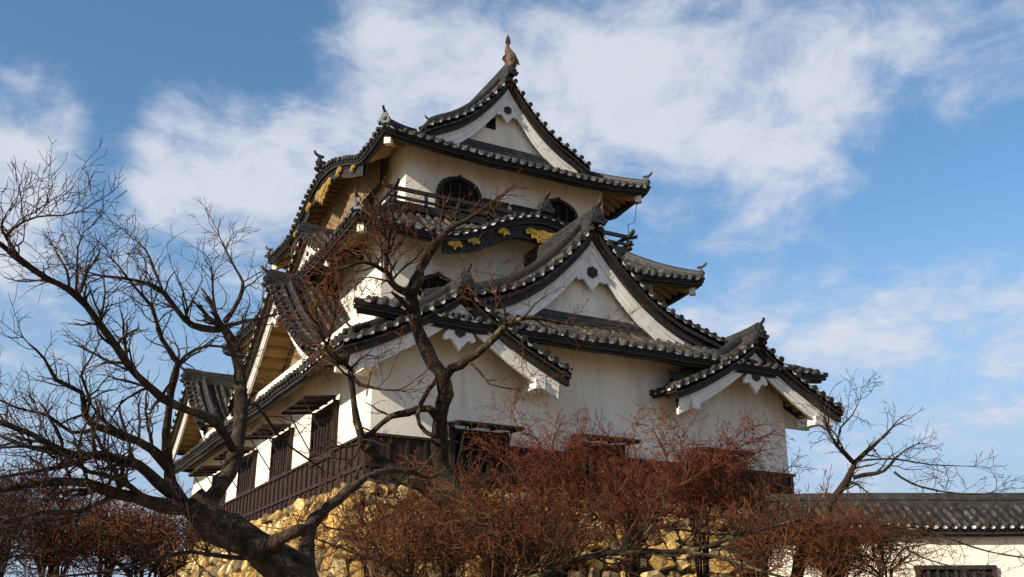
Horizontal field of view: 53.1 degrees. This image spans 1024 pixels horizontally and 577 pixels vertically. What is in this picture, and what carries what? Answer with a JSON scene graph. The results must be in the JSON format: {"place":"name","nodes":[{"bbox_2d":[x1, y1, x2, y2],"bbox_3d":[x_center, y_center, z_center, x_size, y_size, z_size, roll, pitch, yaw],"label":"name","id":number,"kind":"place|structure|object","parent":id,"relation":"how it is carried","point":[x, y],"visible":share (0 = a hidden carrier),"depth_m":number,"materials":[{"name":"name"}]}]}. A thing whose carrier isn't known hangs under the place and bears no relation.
{"place":"outdoors","nodes":[
{"label":"outdoors","id":0,"kind":"place"},
{"bbox_2d":[0,0,1023,576],"label":"sky","id":1,"kind":"structure","parent":0,"point":[846,176],"materials":[{"name":"blue"}]},
{"bbox_3d":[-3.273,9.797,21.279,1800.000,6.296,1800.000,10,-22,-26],"label":"ground","id":2,"kind":"structure","parent":0,"visible":0},
{"bbox_2d":[0,452,39,504],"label":"bare shrub","id":3,"kind":"object","parent":2,"relation":"on","point":[14,471],"visible":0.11,"depth_m":15.73,"materials":[{"name":"brown plant"}]},
{"bbox_2d":[0,454,83,576],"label":"bare shrub","id":4,"kind":"object","parent":2,"relation":"on","point":[5,562],"visible":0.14,"depth_m":14.16,"materials":[{"name":"brown plant"}]},
{"bbox_2d":[0,471,93,576],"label":"bare shrub","id":5,"kind":"object","parent":2,"relation":"on","point":[6,537],"visible":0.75,"depth_m":11.96,"materials":[{"name":"brown plant"}]},
{"bbox_2d":[0,458,156,576],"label":"bare shrub","id":6,"kind":"object","parent":2,"relation":"on","point":[59,541],"visible":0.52,"depth_m":13.06,"materials":[{"name":"brown plant"}]},
{"bbox_2d":[3,463,168,576],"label":"bare shrub","id":7,"kind":"object","parent":2,"relation":"on","point":[63,570],"visible":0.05,"depth_m":15.67,"materials":[{"name":"brown plant"}]},
{"bbox_2d":[19,481,209,576],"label":"bare shrub","id":8,"kind":"object","parent":2,"relation":"on","point":[151,545],"visible":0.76,"depth_m":13.36,"materials":[{"name":"brown plant"}]},
{"bbox_2d":[47,472,199,576],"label":"bare shrub","id":9,"kind":"object","parent":2,"relation":"on","point":[118,526],"visible":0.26,"depth_m":14.20,"materials":[{"name":"brown plant"}]},
{"bbox_2d":[90,497,234,576],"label":"bare shrub","id":10,"kind":"object","parent":2,"relation":"on","point":[169,572],"visible":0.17,"depth_m":15.19,"materials":[{"name":"brown plant"}]},
{"bbox_2d":[0,136,456,576],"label":"bare tree","id":11,"kind":"object","parent":2,"relation":"on","point":[207,516],"visible":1,"depth_m":8.66,"materials":[{"name":"brown plant"}]},
{"bbox_2d":[272,474,465,576],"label":"bare shrub","id":12,"kind":"object","parent":2,"relation":"on","point":[373,569],"visible":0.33,"depth_m":15.64,"materials":[{"name":"brown plant"}]},
{"bbox_2d":[296,466,485,576],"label":"bare shrub","id":13,"kind":"object","parent":2,"relation":"on","point":[409,557],"visible":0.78,"depth_m":13.39,"materials":[{"name":"brown plant"}]},
{"bbox_2d":[356,448,516,576],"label":"bare shrub","id":14,"kind":"object","parent":2,"relation":"on","point":[434,482],"visible":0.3,"depth_m":16.13,"materials":[{"name":"brown plant"}]},
{"bbox_2d":[397,452,505,576],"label":"bare shrub","id":15,"kind":"object","parent":2,"relation":"on","point":[473,487],"visible":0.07,"depth_m":17.16,"materials":[{"name":"brown plant"}]},
{"bbox_2d":[268,168,650,576],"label":"bare tree","id":16,"kind":"object","parent":2,"relation":"on","point":[438,412],"visible":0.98,"depth_m":14.66,"materials":[{"name":"brown plant"}]},
{"bbox_2d":[166,481,754,576],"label":"stone wall","id":17,"kind":"structure","parent":2,"relation":"on","point":[659,567],"depth_m":24.98,"materials":[{"name":"beige stone"}]},
{"bbox_2d":[171,35,844,546],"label":"castle keep","id":18,"kind":"structure","parent":17,"relation":"on","point":[491,137],"depth_m":28.83,"materials":[{"name":"white paint"}]},
{"bbox_2d":[188,465,225,507],"bbox_3d":[-10.750,7.060,36.035,0.968,1.455,2.100,10,-22,-26],"label":"window","id":19,"kind":"structure","parent":18,"relation":"in","point":[208,470],"depth_m":35.99,"materials":[{"name":"brown wood"}]},
{"bbox_2d":[213,446,257,500],"bbox_3d":[-8.918,5.918,32.786,0.968,1.455,2.100,10,-22,-26],"label":"window","id":20,"kind":"structure","parent":18,"relation":"in","point":[245,479],"depth_m":32.76,"materials":[{"name":"brown wood"}]},
{"bbox_2d":[245,423,293,483],"bbox_3d":[-7.063,4.761,29.497,0.968,1.455,2.100,10,-22,-26],"label":"window","id":21,"kind":"structure","parent":18,"relation":"in","point":[276,447],"depth_m":29.52,"materials":[{"name":"brown wood"}]},
{"bbox_2d":[280,395,338,468],"bbox_3d":[-5.231,3.667,26.232,0.968,1.555,2.100,10,-22,-26],"label":"window","id":22,"kind":"structure","parent":18,"relation":"in","point":[312,403],"depth_m":26.25,"materials":[{"name":"brown wood"}]},
{"bbox_2d":[369,198,377,204],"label":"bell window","id":23,"kind":"structure","parent":18,"relation":"in","point":[371,201],"depth_m":34.67,"materials":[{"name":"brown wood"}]},
{"bbox_2d":[417,271,451,295],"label":"bell window","id":24,"kind":"structure","parent":18,"relation":"in","point":[430,280],"depth_m":30.17,"materials":[{"name":"brown wood"}]},
{"bbox_2d":[435,174,482,217],"bbox_3d":[-1.694,-2.972,32.914,1.660,1.494,0.120,10,-22,-26],"label":"bell window","id":25,"kind":"structure","parent":18,"relation":"in","point":[459,186],"depth_m":32.97,"materials":[{"name":"brown wood"}]},
{"bbox_2d":[447,420,523,482],"bbox_3d":[-0.651,3.872,24.344,1.800,1.315,0.717,10,-22,-26],"label":"window","id":26,"kind":"structure","parent":18,"relation":"in","point":[454,453],"depth_m":24.50,"materials":[{"name":"brown wood"}]},
{"bbox_2d":[537,197,577,222],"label":"bell window","id":27,"kind":"structure","parent":18,"relation":"in","point":[563,210],"depth_m":34.75,"materials":[{"name":"brown wood"}]},
{"bbox_2d":[569,433,641,489],"bbox_3d":[2.351,4.402,25.851,1.800,1.315,0.717,10,-22,-26],"label":"window","id":28,"kind":"structure","parent":18,"relation":"in","point":[637,441],"depth_m":26.05,"materials":[{"name":"brown wood"}]},
{"bbox_2d":[690,447,754,501],"bbox_3d":[5.661,4.986,27.513,1.800,1.315,0.717,10,-22,-26],"label":"window","id":29,"kind":"structure","parent":18,"relation":"in","point":[746,452],"depth_m":27.74,"materials":[{"name":"brown wood"}]},
{"bbox_2d":[398,460,621,576],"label":"bare shrub","id":30,"kind":"object","parent":2,"relation":"on","point":[488,562],"visible":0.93,"depth_m":13.29,"materials":[{"name":"brown plant"}]},
{"bbox_2d":[419,472,629,576],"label":"bare shrub","id":31,"kind":"object","parent":2,"relation":"on","point":[555,519],"visible":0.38,"depth_m":15.70,"materials":[{"name":"brown plant"}]},
{"bbox_2d":[453,379,619,576],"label":"bare shrub","id":32,"kind":"object","parent":2,"relation":"on","point":[566,464],"visible":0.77,"depth_m":18.05,"materials":[{"name":"brown plant"}]},
{"bbox_2d":[484,461,665,576],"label":"bare shrub","id":33,"kind":"object","parent":2,"relation":"on","point":[567,570],"visible":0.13,"depth_m":18.21,"materials":[{"name":"brown plant"}]},
{"bbox_2d":[255,430,905,576],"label":"bare tree","id":34,"kind":"object","parent":2,"relation":"on","point":[553,568],"visible":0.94,"depth_m":12.85,"materials":[{"name":"brown plant"}]},
{"bbox_2d":[532,456,711,576],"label":"bare shrub","id":35,"kind":"object","parent":2,"relation":"on","point":[635,511],"visible":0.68,"depth_m":16.96,"materials":[{"name":"brown plant"}]},
{"bbox_2d":[579,411,712,575],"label":"bare shrub","id":36,"kind":"object","parent":2,"relation":"on","point":[620,483],"visible":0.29,"depth_m":18.42,"materials":[{"name":"brown plant"}]},
{"bbox_2d":[593,399,795,576],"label":"bare shrub","id":37,"kind":"object","parent":2,"relation":"on","point":[700,570],"visible":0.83,"depth_m":18.41,"materials":[{"name":"brown plant"}]},
{"bbox_2d":[692,446,816,575],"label":"bare shrub","id":38,"kind":"object","parent":2,"relation":"on","point":[770,485],"visible":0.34,"depth_m":18.72,"materials":[{"name":"brown plant"}]},
{"bbox_2d":[683,485,839,576],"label":"bare shrub","id":39,"kind":"object","parent":2,"relation":"on","point":[752,540],"visible":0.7,"depth_m":16.11,"materials":[{"name":"brown plant"}]},
{"bbox_2d":[746,482,899,576],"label":"bare shrub","id":40,"kind":"object","parent":2,"relation":"on","point":[828,493],"visible":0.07,"depth_m":19.46,"materials":[{"name":"brown plant"}]},
{"bbox_2d":[761,489,912,576],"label":"bare shrub","id":41,"kind":"object","parent":2,"relation":"on","point":[822,555],"visible":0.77,"depth_m":16.30,"materials":[{"name":"brown plant"}]},
{"bbox_2d":[653,368,1023,576],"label":"bare tree","id":42,"kind":"object","parent":2,"relation":"on","point":[845,483],"visible":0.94,"depth_m":16.55,"materials":[{"name":"brown plant"}]},
{"bbox_2d":[765,483,941,576],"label":"bare shrub","id":43,"kind":"object","parent":2,"relation":"on","point":[851,571],"visible":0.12,"depth_m":17.70,"materials":[{"name":"brown plant"}]},
{"bbox_2d":[799,494,958,576],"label":"bare shrub","id":44,"kind":"object","parent":2,"relation":"on","point":[882,558],"visible":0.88,"depth_m":16.40,"materials":[{"name":"brown plant"}]},
{"bbox_2d":[763,493,1023,576],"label":"boundary wall","id":45,"kind":"structure","parent":2,"relation":"on","point":[969,514],"depth_m":23.30,"materials":[{"name":"white paint"}]},
{"bbox_2d":[913,565,997,576],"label":"window","id":46,"kind":"structure","parent":45,"relation":"in","point":[942,572],"depth_m":23.02,"materials":[{"name":"brown wood"}]}
]}

